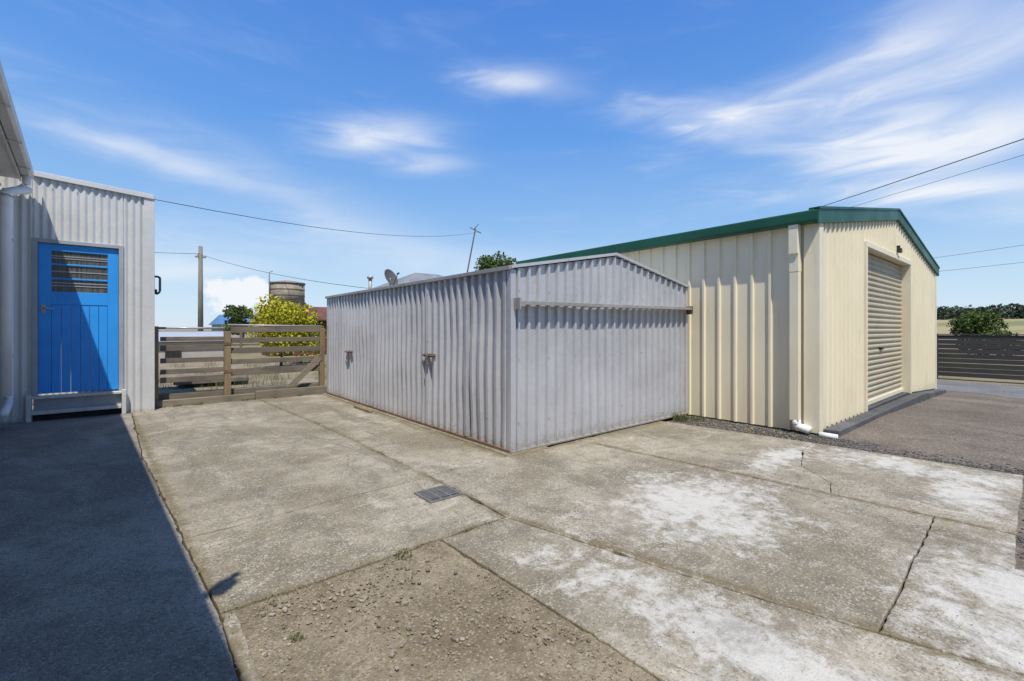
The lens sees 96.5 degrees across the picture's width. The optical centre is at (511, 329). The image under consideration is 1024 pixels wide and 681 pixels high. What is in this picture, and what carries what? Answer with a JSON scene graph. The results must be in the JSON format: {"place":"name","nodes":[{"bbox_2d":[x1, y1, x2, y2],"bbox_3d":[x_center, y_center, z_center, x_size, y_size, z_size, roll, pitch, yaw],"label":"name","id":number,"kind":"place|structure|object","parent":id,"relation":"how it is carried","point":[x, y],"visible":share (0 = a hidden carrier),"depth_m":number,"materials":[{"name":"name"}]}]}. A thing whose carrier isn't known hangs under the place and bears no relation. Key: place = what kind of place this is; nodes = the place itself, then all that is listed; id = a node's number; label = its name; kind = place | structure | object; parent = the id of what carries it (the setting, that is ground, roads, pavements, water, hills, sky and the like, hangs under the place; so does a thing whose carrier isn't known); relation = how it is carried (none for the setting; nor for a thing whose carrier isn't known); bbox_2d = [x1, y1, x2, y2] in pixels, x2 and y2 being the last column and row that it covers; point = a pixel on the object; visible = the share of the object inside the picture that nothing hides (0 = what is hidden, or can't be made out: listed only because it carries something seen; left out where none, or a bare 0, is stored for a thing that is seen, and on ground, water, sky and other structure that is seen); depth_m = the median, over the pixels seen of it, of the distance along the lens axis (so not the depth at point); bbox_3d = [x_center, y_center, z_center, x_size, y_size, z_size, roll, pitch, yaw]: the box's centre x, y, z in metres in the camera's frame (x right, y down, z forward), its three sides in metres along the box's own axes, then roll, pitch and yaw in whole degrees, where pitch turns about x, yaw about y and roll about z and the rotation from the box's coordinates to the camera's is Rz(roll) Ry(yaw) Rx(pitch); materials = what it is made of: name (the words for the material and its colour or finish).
{"place":"outdoors","nodes":[
{"label":"outdoors","id":0,"kind":"place"},
{"bbox_2d":[51,263,107,281],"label":"window bars","id":1,"kind":"object","parent":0,"point":[79,266],"depth_m":6.56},
{"bbox_2d":[32,357,326,410],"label":"yard dirt track","id":2,"kind":"structure","parent":0,"point":[308,378],"depth_m":12.54,"materials":[{"name":"brown soil"}]},
{"bbox_2d":[32,305,118,403],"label":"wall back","id":3,"kind":"structure","parent":2,"relation":"on","point":[80,391],"depth_m":8.17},
{"bbox_2d":[173,373,247,388],"bbox_3d":[-7.123,1.205,10.921,1.640,0.190,1.500,0,0,-40],"label":"timber stack","id":4,"kind":"object","parent":2,"relation":"on","point":[238,378],"visible":0.42,"depth_m":10.56,"materials":[{"name":"wood"}]},
{"bbox_2d":[159,361,326,390],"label":"yard grass tufts","id":5,"kind":"object","parent":2,"relation":"on","point":[271,382],"visible":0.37,"depth_m":11.51,"materials":[{"name":"plant"}]},
{"bbox_2d":[374,273,442,287],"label":"hip roof","id":6,"kind":"structure","parent":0,"point":[413,277],"depth_m":20.47,"materials":[{"name":"grey metal"}]},
{"bbox_2d":[368,279,371,288],"bbox_3d":[-5.326,-1.425,17.170,0.140,0.950,0.140,0,0,-40],"label":"flue","id":7,"kind":"object","parent":6,"relation":"on","point":[369,283],"visible":0.35,"depth_m":17.12,"materials":[{"name":"silver metal"}]},
{"bbox_2d":[384,269,399,285],"bbox_3d":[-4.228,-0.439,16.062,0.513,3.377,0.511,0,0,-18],"label":"satellite dish","id":8,"kind":"object","parent":6,"relation":"attached to","point":[391,277],"visible":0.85,"depth_m":16.11,"materials":[{"name":"metal"}]},
{"bbox_2d":[467,224,480,271],"bbox_3d":[-1.765,-2.977,19.948,0.856,3.264,0.062,0,0,-2],"label":"tv antenna mast","id":9,"kind":"object","parent":6,"relation":"attached to","point":[474,229],"visible":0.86,"depth_m":19.93,"materials":[{"name":"metal"}]},
{"bbox_2d":[0,393,1023,680],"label":"concrete pavement","id":10,"kind":"structure","parent":0,"point":[96,583],"depth_m":2.75,"materials":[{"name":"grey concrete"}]},
{"bbox_2d":[0,176,31,423],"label":"wall","id":11,"kind":"structure","parent":10,"relation":"on","point":[22,294],"depth_m":6.17,"materials":[{"name":"grey metal"}]},
{"bbox_2d":[32,176,122,245],"bbox_3d":[-6.186,-1.677,6.545,0.945,0.913,0.024,0,0,-40],"label":"wall over door","id":12,"kind":"structure","parent":11,"relation":"attached to","point":[64,211],"depth_m":6.51,"materials":[{"name":"grey metal"}]},
{"bbox_2d":[26,389,125,422],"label":"step legs","id":13,"kind":"object","parent":10,"relation":"on","point":[28,409],"visible":1,"depth_m":6.15,"materials":[{"name":"grey metal"}]},
{"bbox_2d":[31,404,120,414],"bbox_3d":[-6.157,1.135,6.487,0.935,0.050,0.090,0,0,-40],"label":"step board","id":14,"kind":"object","parent":13,"relation":"attached to","point":[66,410],"visible":1,"depth_m":6.44,"materials":[{"name":"grey wood"}]},
{"bbox_2d":[31,390,121,399],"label":"sill","id":15,"kind":"structure","parent":13,"relation":"on","point":[75,394],"depth_m":6.46,"materials":[{"name":"paint"}]},
{"bbox_2d":[32,238,123,396],"bbox_3d":[-6.200,-0.166,6.561,0.955,2.171,0.101,0,0,-40],"label":"door frame","id":16,"kind":"object","parent":15,"relation":"on","point":[35,241],"visible":0.9,"depth_m":6.34,"materials":[{"name":"grey metal"}]},
{"bbox_2d":[38,243,118,393],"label":"door rails","id":17,"kind":"object","parent":16,"relation":"attached to","point":[47,296],"depth_m":6.47,"materials":[{"name":"blue wood"}]},
{"bbox_2d":[41,304,45,312],"bbox_3d":[-6.476,-0.290,6.314,0.045,0.120,0.008,0,0,-40],"label":"handle plate","id":18,"kind":"object","parent":17,"relation":"attached to","point":[42,309],"visible":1,"depth_m":6.31,"materials":[{"name":"grey metal"}]},
{"bbox_2d":[52,304,107,392],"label":"door boards","id":19,"kind":"object","parent":17,"relation":"attached to","point":[66,348],"depth_m":6.56,"materials":[{"name":"blue wood"}]},
{"bbox_2d":[51,251,107,293],"bbox_3d":[-6.208,-0.815,6.575,0.590,0.570,0.006,0,0,-40],"label":"window glass","id":20,"kind":"object","parent":16,"relation":"attached to","point":[85,275],"visible":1,"depth_m":6.56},
{"bbox_2d":[51,255,107,287],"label":"louvre slats","id":21,"kind":"object","parent":16,"relation":"attached to","point":[79,272],"visible":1,"depth_m":6.56,"materials":[{"name":"grey paint"}]},
{"bbox_2d":[33,394,121,410],"bbox_3d":[-6.191,1.030,6.550,0.925,0.160,0.050,0,0,-40],"label":"step riser","id":22,"kind":"object","parent":13,"relation":"attached to","point":[70,402],"visible":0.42,"depth_m":6.51,"materials":[{"name":"grey wood"}]},
{"bbox_2d":[32,404,121,420],"bbox_3d":[-6.187,1.185,6.546,0.945,0.150,0.020,0,0,-40],"label":"door step","id":23,"kind":"object","parent":10,"relation":"on","point":[74,414],"visible":0.64,"depth_m":6.51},
{"bbox_2d":[123,194,143,413],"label":"wall","id":24,"kind":"structure","parent":10,"relation":"on","point":[133,225],"depth_m":6.92,"materials":[{"name":"grey metal"}]},
{"bbox_2d":[144,198,151,410],"bbox_3d":[-5.590,-0.375,7.017,0.096,3.290,0.010,0,0,-40],"label":"corner cap face","id":25,"kind":"object","parent":24,"relation":"attached to","point":[147,304],"visible":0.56,"depth_m":7.01},
{"bbox_2d":[152,199,154,410],"bbox_3d":[-5.557,-0.375,7.079,0.035,3.290,0.068,0,0,-40],"label":"corner cap","id":26,"kind":"object","parent":24,"relation":"attached to","point":[153,304],"visible":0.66,"depth_m":7.05,"materials":[{"name":"grey metal"}]},
{"bbox_2d":[354,405,372,412],"bbox_3d":[-2.316,1.232,7.098,0.050,0.035,0.630,0,0,-40],"label":"timber offcut","id":27,"kind":"object","parent":10,"relation":"on","point":[363,409],"visible":1,"depth_m":7.03,"materials":[{"name":"brown wood"}]},
{"bbox_2d":[414,484,462,503],"bbox_3d":[-0.558,1.248,3.466,0.280,0.023,0.260,0,0,-40],"label":"drain grate","id":28,"kind":"object","parent":10,"relation":"on","point":[437,494],"visible":0.98,"depth_m":3.45,"materials":[{"name":"metal"}]},
{"bbox_2d":[236,541,657,680],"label":"dirt patch","id":29,"kind":"object","parent":10,"relation":"on","point":[342,654],"visible":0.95,"depth_m":1.90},
{"bbox_2d":[241,558,632,680],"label":"loose stones","id":30,"kind":"object","parent":29,"relation":"on","point":[455,637],"visible":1,"depth_m":1.98,"materials":[{"name":"gravel"}]},
{"bbox_2d":[325,253,692,453],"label":"galvanised garden shed","id":31,"kind":"structure","parent":10,"relation":"on","point":[514,358],"depth_m":5.54,"materials":[{"name":"metal"}]},
{"bbox_2d":[127,399,1022,679],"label":"scattered grit","id":32,"kind":"object","parent":10,"relation":"on","point":[431,547],"visible":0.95,"depth_m":2.42,"materials":[{"name":"gravel"}]},
{"bbox_3d":[-2.537,-0.400,-2.605,5.655,3.300,18.000,0,0,-43],"label":"wall","id":33,"kind":"object","parent":10,"relation":"on","visible":0},
{"bbox_2d":[0,125,20,178],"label":"soffit","id":34,"kind":"structure","parent":33,"relation":"attached to","point":[7,169],"depth_m":5.53,"materials":[{"name":"white paint"}]},
{"bbox_2d":[0,123,21,180],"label":"fascia","id":35,"kind":"structure","parent":34,"relation":"attached to","point":[8,149],"depth_m":5.12,"materials":[{"name":"grey metal"}]},
{"bbox_2d":[0,61,33,178],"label":"gutter","id":36,"kind":"object","parent":34,"relation":"attached to","point":[10,124],"visible":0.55,"depth_m":4.61,"materials":[{"name":"grey metal"}]},
{"bbox_2d":[0,103,30,169],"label":"gutter brackets","id":37,"kind":"object","parent":36,"relation":"attached to","point":[6,105],"visible":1,"depth_m":4.84,"materials":[{"name":"grey metal"}]},
{"bbox_2d":[0,175,30,417],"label":"downpipe","id":38,"kind":"object","parent":33,"relation":"attached to","point":[8,401],"visible":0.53,"depth_m":5.92,"materials":[{"name":"grey plastic"}]},
{"bbox_2d":[0,186,32,396],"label":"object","id":39,"kind":"object","parent":38,"relation":"attached to","point":[7,194],"visible":1,"depth_m":5.64,"materials":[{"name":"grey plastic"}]},
{"bbox_3d":[-6.265,-0.385,7.927,0.024,3.310,2.200,0,0,-40],"label":"wall return","id":40,"kind":"object","parent":10,"relation":"on","visible":0},
{"bbox_2d":[155,276,160,294],"bbox_3d":[-5.581,-0.696,7.194,0.096,0.301,0.032,0,0,-40],"label":"wall hook","id":41,"kind":"object","parent":40,"relation":"attached to","point":[159,291],"depth_m":7.20,"materials":[{"name":"black metal"}]},
{"bbox_2d":[0,0,1023,329],"label":"sky","id":42,"kind":"structure","parent":0,"point":[550,127],"materials":[{"name":"blue"}]},
{"bbox_2d":[159,330,1023,439],"bbox_3d":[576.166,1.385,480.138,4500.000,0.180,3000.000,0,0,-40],"label":"ground","id":43,"kind":"structure","parent":0,"point":[943,378],"depth_m":13.74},
{"bbox_2d":[159,331,223,362],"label":"white skillion shed","id":44,"kind":"structure","parent":43,"relation":"on","point":[191,353],"depth_m":18.37,"materials":[{"name":"metal"}]},
{"bbox_2d":[195,246,205,330],"bbox_3d":[-20.422,-2.050,29.973,0.600,6.800,0.340,0,0,-40],"label":"utility pole","id":45,"kind":"object","parent":43,"relation":"on","point":[200,256],"visible":0.84,"depth_m":29.86,"materials":[{"name":"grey wood"}]},
{"bbox_2d":[203,255,363,287],"bbox_3d":[-13.317,-3.350,24.960,17.203,3.121,0.020,0,0,35],"label":"overhead wire","id":46,"kind":"object","parent":45,"relation":"attached to","point":[292,277],"visible":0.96,"depth_m":23.49,"materials":[{"name":"black metal"}]},
{"bbox_2d":[159,330,259,346],"bbox_3d":[-14.236,0.700,25.847,17.220,1.300,0.140,0,0,-40],"label":"paddock fence","id":47,"kind":"object","parent":43,"relation":"on","point":[240,344],"visible":0.06,"depth_m":25.16,"materials":[{"name":"grey wood"}]},
{"bbox_2d":[209,315,257,337],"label":"blue roof cottage","id":48,"kind":"structure","parent":43,"relation":"on","point":[218,321],"depth_m":58.22,"materials":[{"name":"blue metal"}]},
{"bbox_2d":[221,304,258,342],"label":"background tree","id":49,"kind":"object","parent":43,"relation":"on","point":[239,314],"visible":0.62,"depth_m":44.04,"materials":[{"name":"green plant"}]},
{"bbox_2d":[155,324,324,400],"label":"timber yard gate","id":50,"kind":"structure","parent":43,"relation":"on","point":[229,372],"depth_m":8.09,"materials":[{"name":"wood"}]},
{"bbox_2d":[155,382,326,407],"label":"retaining sleepers","id":51,"kind":"object","parent":43,"relation":"on","point":[186,398],"visible":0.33,"depth_m":8.02},
{"bbox_2d":[247,293,325,365],"bbox_3d":[-7.277,0.149,14.919,2.572,2.508,2.881,0,0,-40],"label":"yellow shrub","id":52,"kind":"object","parent":43,"relation":"on","point":[285,313],"visible":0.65,"depth_m":14.26,"materials":[{"name":"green plant"}]},
{"bbox_2d":[268,271,311,306],"bbox_3d":[-12.302,-0.887,25.025,2.000,4.475,2.000,0,0,-40],"label":"water tank on stand","id":53,"kind":"object","parent":43,"relation":"on","point":[293,291],"visible":0.47,"depth_m":24.31,"materials":[{"name":"concrete"}]},
{"bbox_2d":[260,305,326,356],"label":"rusty farm shed","id":54,"kind":"structure","parent":43,"relation":"on","point":[321,312],"depth_m":23.32,"materials":[{"name":"metal"}]},
{"bbox_2d":[275,332,318,354],"bbox_3d":[-10.557,0.500,22.665,2.200,1.500,0.040,0,0,-40],"label":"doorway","id":55,"kind":"structure","parent":54,"relation":"in","point":[284,332],"depth_m":22.25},
{"bbox_2d":[292,333,318,363],"bbox_3d":[-7.814,0.423,17.185,1.469,1.961,1.155,0,0,-40],"label":"green shrub","id":56,"kind":"object","parent":43,"relation":"on","point":[304,345],"visible":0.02,"depth_m":17.18,"materials":[{"name":"green plant"}]},
{"bbox_2d":[474,251,516,270],"bbox_3d":[-1.119,-1.927,30.506,3.631,6.561,2.926,0,0,-40],"label":"background tree","id":57,"kind":"object","parent":43,"relation":"on","point":[490,262],"visible":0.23,"depth_m":29.85,"materials":[{"name":"green plant"}]},
{"bbox_2d":[134,394,880,642],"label":"weeds","id":58,"kind":"object","parent":43,"relation":"on","point":[684,417],"visible":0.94,"depth_m":3.71,"materials":[{"name":"green plant"}]},
{"bbox_2d":[937,333,1023,379],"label":"charcoal slat fence","id":59,"kind":"object","parent":43,"relation":"on","point":[1003,353],"visible":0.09,"depth_m":12.87,"materials":[{"name":"black wood"}]},
{"bbox_2d":[946,308,1023,354],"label":"roadside bush","id":60,"kind":"object","parent":43,"relation":"on","point":[977,322],"visible":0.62,"depth_m":24.92,"materials":[{"name":"green plant"}]},
{"bbox_2d":[516,206,945,438],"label":"cream garage","id":61,"kind":"structure","parent":0,"point":[820,321],"depth_m":6.41,"materials":[{"name":"metal"}]},
{"bbox_2d":[868,254,901,399],"bbox_3d":[6.472,-0.021,8.010,3.160,2.441,0.020,0,0,-40],"label":"roller door","id":62,"kind":"structure","parent":61,"relation":"in","point":[884,277],"depth_m":8.11,"materials":[{"name":"beige metal"}]},
{"bbox_2d":[730,391,1023,570],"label":"driveway","id":63,"kind":"structure","parent":0,"point":[978,428],"depth_m":5.73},
{"bbox_2d":[670,416,1023,558],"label":"gravel border","id":64,"kind":"object","parent":63,"relation":"on","point":[722,425],"visible":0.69,"depth_m":5.28,"materials":[{"name":"stone"}]},
{"bbox_2d":[824,138,1023,205],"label":"power line","id":65,"kind":"object","parent":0,"point":[933,169],"visible":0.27,"depth_m":17.94,"materials":[{"name":"black metal"}]},
{"bbox_2d":[852,155,1022,206],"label":"power line","id":66,"kind":"object","parent":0,"point":[942,179],"visible":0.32,"depth_m":21.35,"materials":[{"name":"black metal"}]},
{"bbox_2d":[937,380,1023,398],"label":"driveway road","id":67,"kind":"structure","parent":0,"point":[1013,391],"depth_m":11.35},
{"bbox_2d":[937,318,1023,335],"bbox_3d":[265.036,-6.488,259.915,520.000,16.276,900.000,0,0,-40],"label":"field","id":68,"kind":"structure","parent":0,"point":[1016,326],"depth_m":171.90,"materials":[{"name":"beige plant"}]},
{"bbox_2d":[937,303,1023,319],"bbox_3d":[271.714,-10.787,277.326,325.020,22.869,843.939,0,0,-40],"label":"distant trees","id":69,"kind":"object","parent":68,"relation":"on","point":[1008,311],"visible":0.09,"depth_m":335.71,"materials":[{"name":"green plant"}]},
{"bbox_3d":[-6.941,-2.085,7.376,1.780,0.190,2.280,0,0,-40],"label":"roof","id":70,"kind":"object","parent":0,"visible":0},
{"bbox_2d":[33,170,153,198],"bbox_3d":[-6.038,-2.085,6.652,1.310,0.159,0.060,0,0,-40],"label":"top capping","id":71,"kind":"object","parent":70,"relation":"on","point":[88,184],"visible":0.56,"depth_m":6.60,"materials":[{"name":"grey metal"}]},
{"bbox_2d":[155,199,476,236],"bbox_3d":[-3.575,-3.365,14.561,0.011,2.681,15.440,0,0,15],"label":"service wire","id":72,"kind":"object","parent":70,"relation":"attached to","point":[291,223],"visible":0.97,"depth_m":9.62,"materials":[{"name":"black metal"}]}
]}

